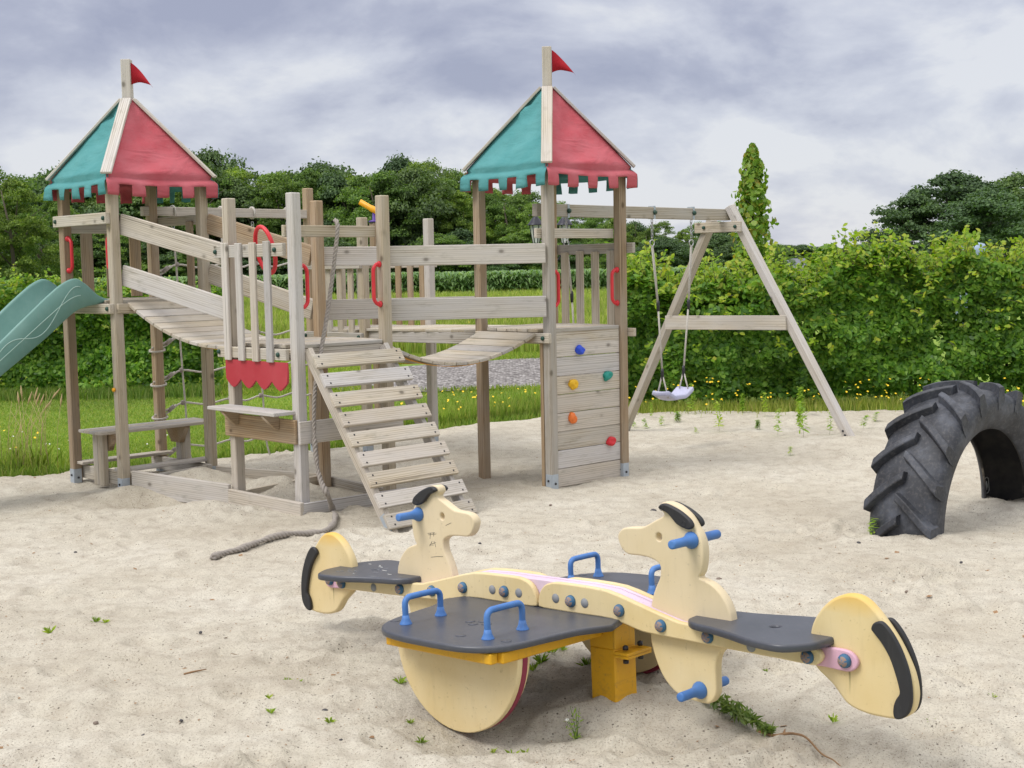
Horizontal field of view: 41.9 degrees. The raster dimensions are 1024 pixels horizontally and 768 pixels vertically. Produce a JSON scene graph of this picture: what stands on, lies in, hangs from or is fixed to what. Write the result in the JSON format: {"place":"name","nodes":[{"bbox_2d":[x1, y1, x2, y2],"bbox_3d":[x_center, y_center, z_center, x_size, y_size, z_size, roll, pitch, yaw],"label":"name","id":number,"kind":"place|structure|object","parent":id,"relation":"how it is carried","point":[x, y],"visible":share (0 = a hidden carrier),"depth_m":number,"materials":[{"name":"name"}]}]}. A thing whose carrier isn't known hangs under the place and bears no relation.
{"place":"outdoors","nodes":[
{"label":"outdoors","id":0,"kind":"place"},
{"bbox_2d":[0,382,221,401],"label":"hedge foot grass","id":1,"kind":"structure","parent":0,"point":[191,391],"depth_m":17.23,"materials":[{"name":"plant"}]},
{"bbox_2d":[0,349,718,400],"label":"lawn grass","id":2,"kind":"structure","parent":0,"point":[256,388],"depth_m":18.23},
{"bbox_2d":[4,266,729,294],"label":"maize field","id":3,"kind":"structure","parent":0,"point":[512,280],"depth_m":72.64,"materials":[{"name":"green plant"}]},
{"bbox_2d":[48,286,769,357],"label":"meadow grass","id":4,"kind":"structure","parent":0,"point":[281,321],"depth_m":33.03,"materials":[{"name":"plant"}]},
{"bbox_2d":[341,358,596,391],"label":"gravel path","id":5,"kind":"structure","parent":0,"point":[519,371],"depth_m":19.84,"materials":[{"name":"gravel"}]},
{"bbox_2d":[0,410,1023,767],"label":"sand","id":6,"kind":"structure","parent":0,"point":[744,492],"depth_m":6.05,"materials":[{"name":"sand"}]},
{"bbox_2d":[43,59,218,486],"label":"play tower","id":7,"kind":"structure","parent":6,"relation":"on","point":[128,146],"depth_m":9.81,"materials":[{"name":"wood"}]},
{"bbox_2d":[0,279,107,375],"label":"slide","id":8,"kind":"object","parent":7,"relation":"attached to","point":[33,315],"visible":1,"depth_m":9.30,"materials":[{"name":"green plastic"}]},
{"bbox_2d":[119,214,312,349],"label":"plank bridge","id":9,"kind":"structure","parent":7,"relation":"attached to","point":[188,314],"depth_m":9.40,"materials":[{"name":"beige wood"}]},
{"bbox_2d":[140,205,310,457],"bbox_3d":[-2.280,-0.399,10.997,1.573,2.109,0.130,-6,7,-43],"label":"climbing net","id":10,"kind":"object","parent":7,"relation":"hanging from","point":[250,212],"visible":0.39,"depth_m":10.72,"materials":[{"name":"grey fabric"}]},
{"bbox_2d":[77,417,211,485],"bbox_3d":[-2.719,0.511,10.098,0.975,0.406,0.830,-6,7,-45],"label":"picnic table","id":11,"kind":"object","parent":6,"relation":"on","point":[99,472],"visible":0.76,"depth_m":10.01,"materials":[{"name":"beige wood"}]},
{"bbox_2d":[132,465,405,515],"bbox_3d":[-1.695,0.780,9.355,1.887,0.330,0.967,3,6,38],"label":"sandbox frame","id":12,"kind":"object","parent":6,"relation":"on","point":[182,489],"visible":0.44,"depth_m":9.19,"materials":[{"name":"beige wood"}]},
{"bbox_2d":[207,192,402,502],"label":"play tower","id":13,"kind":"structure","parent":6,"relation":"on","point":[236,350],"depth_m":8.74,"materials":[{"name":"beige wood"}]},
{"bbox_2d":[210,218,339,559],"bbox_3d":[-1.262,-0.054,7.915,0.322,1.895,1.704,0,5,16],"label":"climbing rope","id":14,"kind":"object","parent":13,"relation":"hanging from","point":[244,547],"visible":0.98,"depth_m":8.44,"materials":[{"name":"fabric"}]},
{"bbox_2d":[302,188,438,451],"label":"play tower","id":15,"kind":"structure","parent":6,"relation":"on","point":[426,286],"depth_m":11.43,"materials":[{"name":"wood"}]},
{"bbox_2d":[305,343,476,532],"bbox_3d":[-0.756,0.391,8.461,0.908,1.254,0.739,4,7,45],"label":"ladder","id":16,"kind":"object","parent":6,"relation":"on","point":[422,428],"visible":0.89,"depth_m":8.43,"materials":[{"name":"beige wood"}]},
{"bbox_2d":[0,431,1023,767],"bbox_3d":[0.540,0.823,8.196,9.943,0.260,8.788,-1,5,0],"label":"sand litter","id":17,"kind":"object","parent":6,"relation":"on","point":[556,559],"visible":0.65,"depth_m":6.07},
{"bbox_2d":[532,652,548,663],"bbox_3d":[0.113,1.081,5.273,0.074,0.050,0.102,-1,5,0],"label":"grass tuft","id":18,"kind":"object","parent":6,"relation":"on","point":[538,658],"visible":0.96,"depth_m":5.26,"materials":[{"name":"green plant"}]},
{"bbox_2d":[460,46,637,488],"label":"play tower","id":19,"kind":"structure","parent":6,"relation":"on","point":[548,138],"depth_m":9.59,"materials":[{"name":"wood"}]},
{"bbox_2d":[324,243,546,366],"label":"plank bridge","id":20,"kind":"structure","parent":19,"relation":"attached to","point":[479,347],"depth_m":9.15,"materials":[{"name":"beige wood"}]},
{"bbox_2d":[366,325,505,343],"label":"walkway","id":21,"kind":"structure","parent":19,"relation":"attached to","point":[452,334],"depth_m":10.40,"materials":[{"name":"beige wood"}]},
{"bbox_2d":[564,706,583,738],"bbox_3d":[0.203,1.136,4.408,0.052,0.139,0.074,2,6,29],"label":"leafy weed","id":22,"kind":"object","parent":6,"relation":"on","point":[576,735],"visible":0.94,"depth_m":4.41,"materials":[{"name":"green plant"}]},
{"bbox_2d":[301,484,922,732],"bbox_3d":[0.136,0.905,4.834,2.601,1.085,1.297,1,5,18],"label":"seesaw","id":23,"kind":"object","parent":6,"relation":"on","point":[468,645],"visible":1,"depth_m":4.46,"materials":[{"name":"beige plastic"}]},
{"bbox_2d":[532,203,854,435],"bbox_3d":[1.236,-0.398,11.015,2.432,2.192,2.447,3,6,37],"label":"swing stand","id":24,"kind":"object","parent":6,"relation":"on","point":[784,319],"visible":0.9,"depth_m":11.51,"materials":[{"name":"beige wood"}]},
{"bbox_2d":[563,218,573,322],"bbox_3d":[0.455,-0.714,10.482,0.123,1.178,0.028,-5,6,-39],"label":"hanging rope","id":25,"kind":"object","parent":24,"relation":"hanging from","point":[571,293],"visible":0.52,"depth_m":10.48,"materials":[{"name":"fabric"}]},
{"bbox_2d":[649,219,693,400],"bbox_3d":[1.351,-0.625,11.255,0.166,1.523,0.526,2,6,35],"label":"swing","id":26,"kind":"object","parent":24,"relation":"hanging from","point":[679,392],"visible":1,"depth_m":11.23,"materials":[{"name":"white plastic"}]},
{"bbox_2d":[713,401,724,426],"bbox_3d":[1.925,0.306,12.474,0.112,0.302,0.092,-4,6,-29],"label":"tall weed","id":27,"kind":"object","parent":6,"relation":"on","point":[718,418],"visible":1,"depth_m":12.47,"materials":[{"name":"green plant"}]},
{"bbox_2d":[710,692,839,765],"bbox_3d":[0.818,1.119,4.426,0.129,0.079,0.773,-3,5,-25],"label":"uprooted plant","id":28,"kind":"object","parent":6,"relation":"on","point":[746,716],"visible":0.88,"depth_m":4.45,"materials":[{"name":"green plant"}]},
{"bbox_2d":[794,386,805,412],"bbox_3d":[2.902,0.175,13.464,0.117,0.317,0.125,0,5,11],"label":"tall weed","id":29,"kind":"object","parent":6,"relation":"on","point":[799,397],"visible":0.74,"depth_m":13.46,"materials":[{"name":"green plant"}]},
{"bbox_2d":[798,401,809,436],"bbox_3d":[2.533,0.310,11.615,0.107,0.330,0.122,-1,5,3],"label":"tall weed","id":30,"kind":"object","parent":6,"relation":"on","point":[802,418],"visible":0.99,"depth_m":11.61,"materials":[{"name":"green plant"}]},
{"bbox_2d":[863,380,1023,539],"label":"tractor tyre","id":31,"kind":"object","parent":6,"relation":"on","point":[933,430],"visible":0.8,"depth_m":7.65,"materials":[{"name":"rubber"}]},
{"bbox_2d":[0,288,1023,476],"bbox_3d":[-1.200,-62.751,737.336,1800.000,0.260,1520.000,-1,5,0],"label":"ground","id":32,"kind":"structure","parent":0,"point":[934,341],"depth_m":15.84,"materials":[{"name":"plant"}]},
{"bbox_2d":[0,166,54,279],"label":"leafy tree","id":33,"kind":"object","parent":32,"relation":"on","point":[22,216],"visible":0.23,"depth_m":83.71,"materials":[{"name":"green plant"}]},
{"bbox_2d":[0,177,59,277],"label":"leafy tree","id":34,"kind":"object","parent":32,"relation":"on","point":[11,193],"visible":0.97,"depth_m":78.91,"materials":[{"name":"green plant"}]},
{"bbox_2d":[0,387,90,475],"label":"seeding grass","id":35,"kind":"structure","parent":32,"relation":"on","point":[24,459],"depth_m":10.90,"materials":[{"name":"plant"}]},
{"bbox_2d":[12,192,94,278],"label":"leafy tree","id":36,"kind":"object","parent":32,"relation":"on","point":[51,206],"visible":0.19,"depth_m":89.23,"materials":[{"name":"green plant"}]},
{"bbox_2d":[2,160,140,260],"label":"leafy tree","id":37,"kind":"object","parent":32,"relation":"on","point":[42,182],"visible":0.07,"depth_m":101.23,"materials":[{"name":"green plant"}]},
{"bbox_2d":[35,234,123,277],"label":"leafy tree","id":38,"kind":"object","parent":32,"relation":"on","point":[98,253],"visible":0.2,"depth_m":97.91,"materials":[{"name":"green plant"}]},
{"bbox_2d":[73,193,142,261],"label":"leafy tree","id":39,"kind":"object","parent":32,"relation":"on","point":[89,201],"visible":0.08,"depth_m":102.71,"materials":[{"name":"green plant"}]},
{"bbox_2d":[0,262,223,389],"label":"hornbeam hedge","id":40,"kind":"object","parent":32,"relation":"on","point":[42,364],"visible":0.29,"depth_m":17.56,"materials":[{"name":"green plant"}]},
{"bbox_2d":[80,234,147,278],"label":"leafy tree","id":41,"kind":"object","parent":32,"relation":"on","point":[143,265],"visible":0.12,"depth_m":98.39,"materials":[{"name":"green plant"}]},
{"bbox_2d":[80,193,179,275],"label":"leafy tree","id":42,"kind":"object","parent":32,"relation":"on","point":[136,201],"visible":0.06,"depth_m":101.63,"materials":[{"name":"green plant"}]},
{"bbox_2d":[121,241,186,276],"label":"leafy tree","id":43,"kind":"object","parent":32,"relation":"on","point":[163,259],"visible":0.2,"depth_m":99.39,"materials":[{"name":"green plant"}]},
{"bbox_2d":[134,190,220,275],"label":"leafy tree","id":44,"kind":"object","parent":32,"relation":"on","point":[212,237],"visible":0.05,"depth_m":102.13,"materials":[{"name":"green plant"}]},
{"bbox_2d":[162,253,197,276],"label":"leafy tree","id":45,"kind":"object","parent":32,"relation":"on","point":[182,256],"visible":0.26,"depth_m":98.00,"materials":[{"name":"green plant"}]},
{"bbox_2d":[157,165,241,259],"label":"leafy tree","id":46,"kind":"object","parent":32,"relation":"on","point":[217,204],"visible":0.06,"depth_m":101.64,"materials":[{"name":"green plant"}]},
{"bbox_2d":[179,146,265,199],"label":"leafy tree","id":47,"kind":"object","parent":32,"relation":"on","point":[215,165],"visible":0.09,"depth_m":114.60,"materials":[{"name":"green plant"}]},
{"bbox_2d":[178,169,271,275],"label":"leafy tree","id":48,"kind":"object","parent":32,"relation":"on","point":[238,190],"visible":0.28,"depth_m":104.47,"materials":[{"name":"green plant"}]},
{"bbox_2d":[221,166,283,208],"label":"leafy tree","id":49,"kind":"object","parent":32,"relation":"on","point":[241,174],"visible":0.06,"depth_m":111.43,"materials":[{"name":"green plant"}]},
{"bbox_2d":[238,188,285,259],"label":"leafy tree","id":50,"kind":"object","parent":32,"relation":"on","point":[264,203],"visible":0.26,"depth_m":104.36,"materials":[{"name":"green plant"}]},
{"bbox_2d":[242,256,286,275],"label":"leafy tree","id":51,"kind":"object","parent":32,"relation":"on","point":[246,262],"visible":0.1,"depth_m":98.66,"materials":[{"name":"green plant"}]},
{"bbox_2d":[239,171,321,261],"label":"leafy tree","id":52,"kind":"object","parent":32,"relation":"on","point":[278,188],"visible":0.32,"depth_m":104.66,"materials":[{"name":"green plant"}]},
{"bbox_2d":[271,167,339,221],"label":"leafy tree","id":53,"kind":"object","parent":32,"relation":"on","point":[312,181],"visible":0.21,"depth_m":107.26,"materials":[{"name":"green plant"}]},
{"bbox_2d":[278,156,356,218],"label":"leafy tree","id":54,"kind":"object","parent":32,"relation":"on","point":[321,168],"visible":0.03,"depth_m":113.89,"materials":[{"name":"green plant"}]},
{"bbox_2d":[285,170,355,224],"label":"leafy tree","id":55,"kind":"object","parent":32,"relation":"on","point":[335,181],"visible":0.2,"depth_m":106.53,"materials":[{"name":"green plant"}]},
{"bbox_2d":[280,237,370,273],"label":"leafy tree","id":56,"kind":"object","parent":32,"relation":"on","point":[329,241],"visible":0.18,"depth_m":97.70,"materials":[{"name":"green plant"}]},
{"bbox_2d":[323,174,400,244],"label":"leafy tree","id":57,"kind":"object","parent":32,"relation":"on","point":[360,181],"visible":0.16,"depth_m":105.33,"materials":[{"name":"green plant"}]},
{"bbox_2d":[335,237,394,273],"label":"leafy tree","id":58,"kind":"object","parent":32,"relation":"on","point":[354,241],"visible":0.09,"depth_m":99.20,"materials":[{"name":"green plant"}]},
{"bbox_2d":[327,171,436,269],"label":"leafy tree","id":59,"kind":"object","parent":32,"relation":"on","point":[385,178],"visible":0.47,"depth_m":102.55,"materials":[{"name":"green plant"}]},
{"bbox_2d":[363,150,412,176],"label":"leafy tree","id":60,"kind":"object","parent":32,"relation":"on","point":[398,163],"visible":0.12,"depth_m":113.61,"materials":[{"name":"green plant"}]},
{"bbox_2d":[347,163,472,245],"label":"leafy tree","id":61,"kind":"object","parent":32,"relation":"on","point":[417,177],"visible":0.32,"depth_m":103.06,"materials":[{"name":"green plant"}]},
{"bbox_2d":[390,157,472,227],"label":"leafy tree","id":62,"kind":"object","parent":32,"relation":"on","point":[434,168],"visible":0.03,"depth_m":110.75,"materials":[{"name":"green plant"}]},
{"bbox_2d":[402,232,472,271],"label":"leafy tree","id":63,"kind":"object","parent":32,"relation":"on","point":[441,238],"visible":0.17,"depth_m":98.67,"materials":[{"name":"green plant"}]},
{"bbox_2d":[400,176,492,244],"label":"leafy tree","id":64,"kind":"object","parent":32,"relation":"on","point":[451,183],"visible":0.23,"depth_m":103.79,"materials":[{"name":"green plant"}]},
{"bbox_2d":[0,403,896,476],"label":"fringe grass","id":65,"kind":"structure","parent":32,"relation":"on","point":[279,446],"depth_m":11.72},
{"bbox_2d":[339,382,561,442],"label":"tall grass","id":66,"kind":"structure","parent":32,"relation":"on","point":[468,407],"depth_m":14.06,"materials":[{"name":"plant"}]},
{"bbox_2d":[434,228,493,272],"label":"leafy tree","id":67,"kind":"object","parent":32,"relation":"on","point":[462,234],"visible":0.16,"depth_m":100.28,"materials":[{"name":"green plant"}]},
{"bbox_2d":[435,190,495,243],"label":"leafy tree","id":68,"kind":"object","parent":32,"relation":"on","point":[469,214],"visible":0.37,"depth_m":103.56,"materials":[{"name":"green plant"}]},
{"bbox_2d":[444,168,491,238],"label":"leafy tree","id":69,"kind":"object","parent":32,"relation":"on","point":[458,175],"visible":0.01,"depth_m":114.71,"materials":[{"name":"green plant"}]},
{"bbox_2d":[459,182,503,243],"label":"leafy tree","id":70,"kind":"object","parent":32,"relation":"on","point":[471,194],"visible":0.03,"depth_m":114.30,"materials":[{"name":"green plant"}]},
{"bbox_2d":[449,190,521,265],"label":"leafy tree","id":71,"kind":"object","parent":32,"relation":"on","point":[494,206],"visible":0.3,"depth_m":106.03,"materials":[{"name":"green plant"}]},
{"bbox_2d":[466,264,523,271],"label":"leafy tree","id":72,"kind":"object","parent":32,"relation":"on","point":[492,267],"visible":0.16,"depth_m":98.43,"materials":[{"name":"green plant"}]},
{"bbox_2d":[486,196,529,267],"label":"leafy tree","id":73,"kind":"object","parent":32,"relation":"on","point":[512,206],"visible":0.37,"depth_m":105.96,"materials":[{"name":"green plant"}]},
{"bbox_2d":[493,188,525,237],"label":"leafy tree","id":74,"kind":"object","parent":32,"relation":"on","point":[506,199],"visible":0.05,"depth_m":114.98,"materials":[{"name":"green plant"}]},
{"bbox_2d":[3,322,1023,447],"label":"yellow wildflowers","id":75,"kind":"object","parent":32,"relation":"on","point":[678,385],"visible":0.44,"depth_m":14.01,"materials":[{"name":"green plant"}]},
{"bbox_2d":[486,188,541,241],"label":"leafy tree","id":76,"kind":"object","parent":32,"relation":"on","point":[531,197],"visible":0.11,"depth_m":115.11,"materials":[{"name":"green plant"}]},
{"bbox_2d":[488,229,561,270],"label":"leafy tree","id":77,"kind":"object","parent":32,"relation":"on","point":[526,233],"visible":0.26,"depth_m":99.93,"materials":[{"name":"green plant"}]},
{"bbox_2d":[503,202,572,264],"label":"leafy tree","id":78,"kind":"object","parent":32,"relation":"on","point":[525,218],"visible":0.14,"depth_m":103.33,"materials":[{"name":"green plant"}]},
{"bbox_2d":[519,255,575,270],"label":"leafy tree","id":79,"kind":"object","parent":32,"relation":"on","point":[559,266],"visible":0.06,"depth_m":99.19,"materials":[{"name":"green plant"}]},
{"bbox_2d":[528,216,572,260],"bbox_3d":[0.771,-2.039,26.424,0.906,2.627,0.338,-1,5,0],"label":"lamp post","id":80,"kind":"object","parent":32,"relation":"on","point":[534,222],"visible":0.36,"depth_m":26.26,"materials":[{"name":"black metal"}]},
{"bbox_2d":[557,223,589,267],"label":"leafy tree","id":81,"kind":"object","parent":32,"relation":"on","point":[572,242],"visible":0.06,"depth_m":103.88,"materials":[{"name":"green plant"}]},
{"bbox_2d":[559,242,606,268],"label":"leafy tree","id":82,"kind":"object","parent":32,"relation":"on","point":[574,262],"visible":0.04,"depth_m":100.94,"materials":[{"name":"green plant"}]},
{"bbox_2d":[573,218,613,258],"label":"leafy tree","id":83,"kind":"object","parent":32,"relation":"on","point":[590,223],"visible":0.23,"depth_m":105.52,"materials":[{"name":"green plant"}]},
{"bbox_2d":[571,231,644,268],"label":"leafy tree","id":84,"kind":"object","parent":32,"relation":"on","point":[589,258],"visible":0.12,"depth_m":99.72,"materials":[{"name":"green plant"}]},
{"bbox_2d":[591,218,640,263],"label":"leafy tree","id":85,"kind":"object","parent":32,"relation":"on","point":[608,225],"visible":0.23,"depth_m":103.93,"materials":[{"name":"green plant"}]},
{"bbox_2d":[602,220,659,259],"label":"leafy tree","id":86,"kind":"object","parent":32,"relation":"on","point":[640,227],"visible":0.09,"depth_m":112.50,"materials":[{"name":"green plant"}]},
{"bbox_2d":[632,228,668,253],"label":"leafy tree","id":87,"kind":"object","parent":32,"relation":"on","point":[646,235],"visible":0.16,"depth_m":103.47,"materials":[{"name":"green plant"}]},
{"bbox_2d":[635,236,692,266],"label":"leafy tree","id":88,"kind":"object","parent":32,"relation":"on","point":[662,244],"visible":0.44,"depth_m":98.94,"materials":[{"name":"green plant"}]},
{"bbox_2d":[649,221,678,239],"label":"leafy tree","id":89,"kind":"object","parent":32,"relation":"on","point":[666,226],"visible":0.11,"depth_m":113.83,"materials":[{"name":"green plant"}]},
{"bbox_2d":[673,229,696,257],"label":"leafy tree","id":90,"kind":"object","parent":32,"relation":"on","point":[686,238],"visible":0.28,"depth_m":104.87,"materials":[{"name":"green plant"}]},
{"bbox_2d":[672,232,735,269],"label":"leafy tree","id":91,"kind":"object","parent":32,"relation":"on","point":[717,240],"visible":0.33,"depth_m":101.45,"materials":[{"name":"green plant"}]},
{"bbox_2d":[711,238,773,275],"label":"leafy tree","id":92,"kind":"object","parent":32,"relation":"on","point":[727,256],"visible":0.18,"depth_m":98.25,"materials":[{"name":"green plant"}]},
{"bbox_2d":[728,142,779,302],"bbox_3d":[3.773,-1.930,20.923,0.846,3.655,0.806,-1,5,0],"label":"tulip tree","id":93,"kind":"object","parent":32,"relation":"on","point":[752,187],"visible":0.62,"depth_m":20.70,"materials":[{"name":"green plant"}]},
{"bbox_2d":[765,246,789,268],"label":"leafy tree","id":94,"kind":"object","parent":32,"relation":"on","point":[777,253],"visible":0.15,"depth_m":105.36,"materials":[{"name":"green plant"}]},
{"bbox_2d":[773,243,795,269],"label":"leafy tree","id":95,"kind":"object","parent":32,"relation":"on","point":[780,246],"visible":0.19,"depth_m":115.63,"materials":[{"name":"green plant"}]},
{"bbox_2d":[781,245,811,256],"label":"leafy tree","id":96,"kind":"object","parent":32,"relation":"on","point":[794,247],"visible":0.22,"depth_m":295.23,"materials":[{"name":"green plant"}]},
{"bbox_2d":[788,243,814,258],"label":"leafy tree","id":97,"kind":"object","parent":32,"relation":"on","point":[804,247],"visible":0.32,"depth_m":296.03,"materials":[{"name":"green plant"}]},
{"bbox_2d":[604,221,1023,403],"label":"hornbeam hedge","id":98,"kind":"object","parent":32,"relation":"on","point":[858,307],"visible":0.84,"depth_m":14.41,"materials":[{"name":"green plant"}]},
{"bbox_2d":[606,393,1023,414],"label":"hedge foot grass","id":99,"kind":"structure","parent":32,"relation":"on","point":[781,403],"depth_m":14.16,"materials":[{"name":"plant"}]},
{"bbox_2d":[847,191,952,260],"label":"oak tree","id":100,"kind":"object","parent":32,"relation":"on","point":[911,203],"visible":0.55,"depth_m":88.65,"materials":[{"name":"green plant"}]},
{"bbox_2d":[879,169,1022,256],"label":"oak tree","id":101,"kind":"object","parent":32,"relation":"on","point":[953,185],"visible":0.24,"depth_m":90.28,"materials":[{"name":"green plant"}]},
{"bbox_2d":[915,183,1023,261],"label":"oak tree","id":102,"kind":"object","parent":32,"relation":"on","point":[985,204],"visible":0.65,"depth_m":83.95,"materials":[{"name":"green plant"}]},
{"bbox_2d":[992,171,1023,255],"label":"oak tree","id":103,"kind":"object","parent":32,"relation":"on","point":[1015,182],"visible":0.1,"depth_m":96.15,"materials":[{"name":"green plant"}]},
{"bbox_2d":[0,0,1023,268],"label":"sky","id":104,"kind":"structure","parent":0,"point":[847,106],"materials":[{"name":"grey"}]},
{"bbox_2d":[956,239,985,319],"bbox_3d":[6.688,-1.165,19.484,0.444,1.869,0.444,-1,5,0],"label":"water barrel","id":105,"kind":"object","parent":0,"point":[976,247],"visible":0.07,"depth_m":19.23,"materials":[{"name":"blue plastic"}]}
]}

